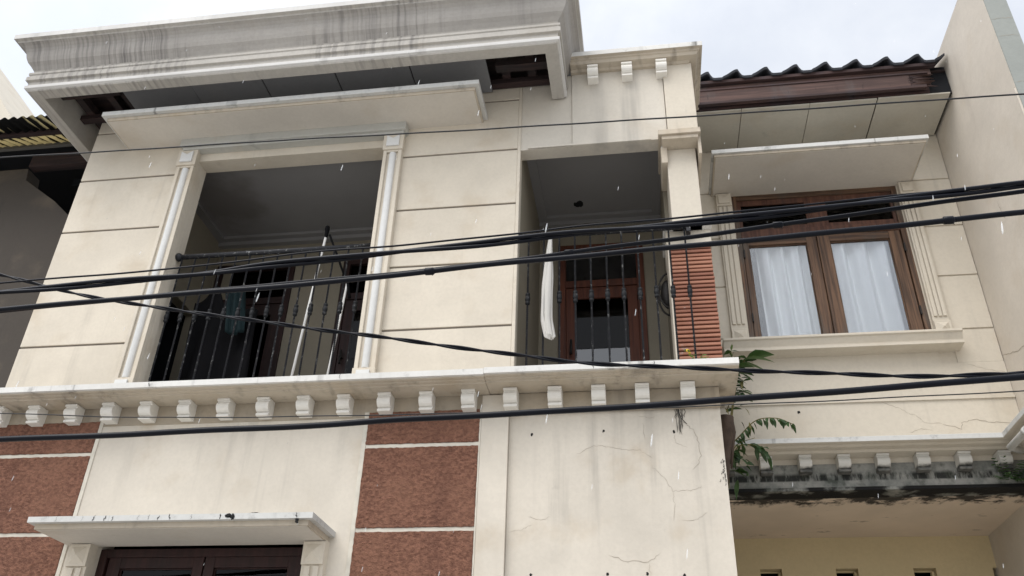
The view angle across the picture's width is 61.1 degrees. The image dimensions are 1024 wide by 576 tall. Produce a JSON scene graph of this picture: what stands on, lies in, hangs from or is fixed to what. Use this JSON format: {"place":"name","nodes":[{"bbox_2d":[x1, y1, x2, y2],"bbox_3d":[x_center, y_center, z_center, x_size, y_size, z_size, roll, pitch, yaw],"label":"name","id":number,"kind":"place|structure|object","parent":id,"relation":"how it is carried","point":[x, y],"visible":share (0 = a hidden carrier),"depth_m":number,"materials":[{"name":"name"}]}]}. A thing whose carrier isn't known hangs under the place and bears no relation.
{"place":"outdoors","nodes":[
{"label":"outdoors","id":0,"kind":"place"},
{"bbox_2d":[0,69,33,119],"bbox_3d":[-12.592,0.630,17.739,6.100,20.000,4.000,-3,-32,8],"label":"house","id":1,"kind":"structure","parent":0,"point":[12,103],"depth_m":20.40,"materials":[{"name":"beige paint"}]},
{"bbox_2d":[0,114,87,387],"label":"neighbour house","id":2,"kind":"structure","parent":0,"point":[37,195],"depth_m":8.93,"materials":[{"name":"grey paint"}]},
{"bbox_2d":[326,234,350,374],"bbox_3d":[-1.407,0.198,6.775,0.269,1.524,0.047,0,-32,4],"label":"squeegee","id":3,"kind":"object","parent":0,"point":[347,289],"visible":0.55,"depth_m":6.86,"materials":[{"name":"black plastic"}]},
{"bbox_2d":[0,191,928,283],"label":"cable","id":4,"kind":"object","parent":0,"point":[748,210],"visible":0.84,"depth_m":3.98,"materials":[{"name":"rubber"}]},
{"bbox_2d":[0,180,1023,293],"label":"cable","id":5,"kind":"object","parent":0,"point":[778,213],"visible":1,"depth_m":3.68,"materials":[{"name":"rubber"}]},
{"bbox_2d":[0,189,1023,312],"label":"cable","id":6,"kind":"object","parent":5,"relation":"attached to","point":[780,224],"visible":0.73,"depth_m":3.61,"materials":[{"name":"rubber"}]},
{"bbox_2d":[0,373,1023,441],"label":"cable","id":7,"kind":"object","parent":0,"point":[703,401],"visible":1,"depth_m":3.04,"materials":[{"name":"rubber"}]},
{"bbox_2d":[0,209,1023,311],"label":"cable","id":8,"kind":"object","parent":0,"point":[944,220],"visible":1,"depth_m":3.56,"materials":[{"name":"rubber"}]},
{"bbox_2d":[0,273,1023,378],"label":"cable","id":9,"kind":"object","parent":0,"point":[698,368],"visible":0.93,"depth_m":3.69,"materials":[{"name":"rubber"}]},
{"bbox_2d":[0,93,1023,157],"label":"cable","id":10,"kind":"object","parent":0,"point":[528,126],"visible":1,"depth_m":5.09,"materials":[{"name":"black rubber"}]},
{"bbox_2d":[0,390,1023,417],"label":"cable","id":11,"kind":"object","parent":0,"point":[477,412],"visible":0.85,"depth_m":3.87,"materials":[{"name":"black rubber"}]},
{"bbox_2d":[0,0,1023,116],"label":"sky","id":12,"kind":"structure","parent":0,"point":[747,36],"materials":[{"name":"white"}]},
{"bbox_3d":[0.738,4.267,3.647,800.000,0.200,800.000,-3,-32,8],"label":"ground","id":13,"kind":"structure","parent":0,"visible":0},
{"bbox_2d":[0,0,1023,575],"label":"townhouse","id":14,"kind":"structure","parent":13,"relation":"on","point":[888,484],"depth_m":6.96,"materials":[{"name":"beige paint"}]},
{"bbox_2d":[95,547,302,575],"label":"window","id":15,"kind":"structure","parent":14,"relation":"in","point":[279,561],"depth_m":5.74,"materials":[{"name":"brown wood"}]},
{"bbox_2d":[179,285,257,380],"bbox_3d":[-2.365,0.568,6.985,0.652,1.405,0.150,-3,-32,8],"label":"black coat","id":16,"kind":"object","parent":14,"relation":"on","point":[220,355],"visible":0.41,"depth_m":7.02,"materials":[{"name":"fabric"}]},
{"bbox_2d":[225,292,245,334],"bbox_3d":[-2.251,0.195,7.033,0.216,0.390,0.086,-3,-32,8],"label":"teal cloth","id":17,"kind":"object","parent":14,"relation":"hanging from","point":[232,303],"visible":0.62,"depth_m":7.03,"materials":[{"name":"teal fabric"}]},
{"bbox_2d":[213,262,295,377],"bbox_3d":[-2.573,0.704,8.125,0.820,2.170,0.080,-3,-32,8],"label":"door","id":18,"kind":"structure","parent":14,"relation":"in","point":[263,362],"depth_m":8.36,"materials":[{"name":"brown wood"}]},
{"bbox_2d":[290,225,329,375],"bbox_3d":[-1.596,0.164,6.812,0.117,1.611,0.041,8,-32,-9],"label":"mop","id":19,"kind":"object","parent":14,"relation":"on","point":[327,228],"visible":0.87,"depth_m":6.75,"materials":[{"name":"white plastic"}]},
{"bbox_2d":[328,258,368,373],"bbox_3d":[-1.359,0.629,7.937,0.640,2.170,0.121,-3,-32,8],"label":"door","id":20,"kind":"structure","parent":14,"relation":"in","point":[341,347],"depth_m":8.15,"materials":[{"name":"brown wood"}]},
{"bbox_2d":[541,239,555,339],"bbox_3d":[0.267,-0.038,6.452,0.104,0.977,0.095,18,-35,-24],"label":"hung cloth","id":21,"kind":"object","parent":14,"relation":"hanging from","point":[547,325],"visible":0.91,"depth_m":6.34,"materials":[{"name":"white fabric"}]},
{"bbox_2d":[560,242,648,363],"bbox_3d":[0.801,0.514,7.633,0.790,2.170,0.121,-3,-32,8],"label":"door","id":22,"kind":"structure","parent":14,"relation":"in","point":[616,308],"depth_m":7.83,"materials":[{"name":"brown wood"}]},
{"bbox_2d":[658,273,670,316],"bbox_3d":[1.235,0.053,6.965,0.123,0.340,0.140,-3,-32,8],"label":"wall lamp","id":23,"kind":"object","parent":14,"relation":"attached to","point":[663,298],"visible":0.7,"depth_m":6.93,"materials":[{"name":"metal"}]},
{"bbox_2d":[684,349,708,358],"bbox_3d":[1.229,0.472,5.772,0.170,0.162,0.078,-3,-32,8],"label":"weed","id":24,"kind":"object","parent":14,"relation":"on","point":[688,351],"visible":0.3,"depth_m":5.79,"materials":[{"name":"yellow plant"}]},
{"bbox_2d":[721,345,795,499],"bbox_3d":[1.762,0.905,6.324,0.575,1.270,0.466,-3,-32,8],"label":"fig sapling","id":25,"kind":"object","parent":14,"relation":"attached to","point":[733,457],"visible":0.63,"depth_m":6.30,"materials":[{"name":"green plant"}]},
{"bbox_2d":[755,246,820,335],"bbox_3d":[2.442,0.044,7.591,0.487,1.220,0.127,-3,-32,8],"label":"curtain","id":26,"kind":"object","parent":14,"relation":"hanging from","point":[788,299],"visible":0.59,"depth_m":7.60,"materials":[{"name":"white fabric"}]},
{"bbox_2d":[731,186,931,336],"bbox_3d":[2.732,-0.194,7.570,1.460,1.580,0.105,-3,-32,8],"label":"window","id":27,"kind":"structure","parent":14,"relation":"in","point":[917,317],"depth_m":7.64,"materials":[{"name":"brown wood"}]},
{"bbox_2d":[831,241,908,332],"bbox_3d":[3.071,0.009,7.499,0.612,1.220,0.130,-3,-32,8],"label":"curtain","id":28,"kind":"object","parent":14,"relation":"hanging from","point":[869,289],"visible":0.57,"depth_m":7.49,"materials":[{"name":"white fabric"}]},
{"bbox_2d":[990,456,1023,482],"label":"fern","id":29,"kind":"object","parent":14,"relation":"attached to","point":[1017,478],"visible":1,"depth_m":6.27,"materials":[{"name":"green plant"}]},
{"bbox_2d":[1006,426,1023,453],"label":"water pipe","id":30,"kind":"object","parent":14,"relation":"attached to","point":[1015,442],"visible":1,"depth_m":6.10,"materials":[{"name":"white plastic"}]},
{"bbox_2d":[934,0,1023,575],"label":"side wall","id":31,"kind":"structure","parent":13,"relation":"on","point":[980,141],"depth_m":6.87,"materials":[{"name":"paint"}]}
]}

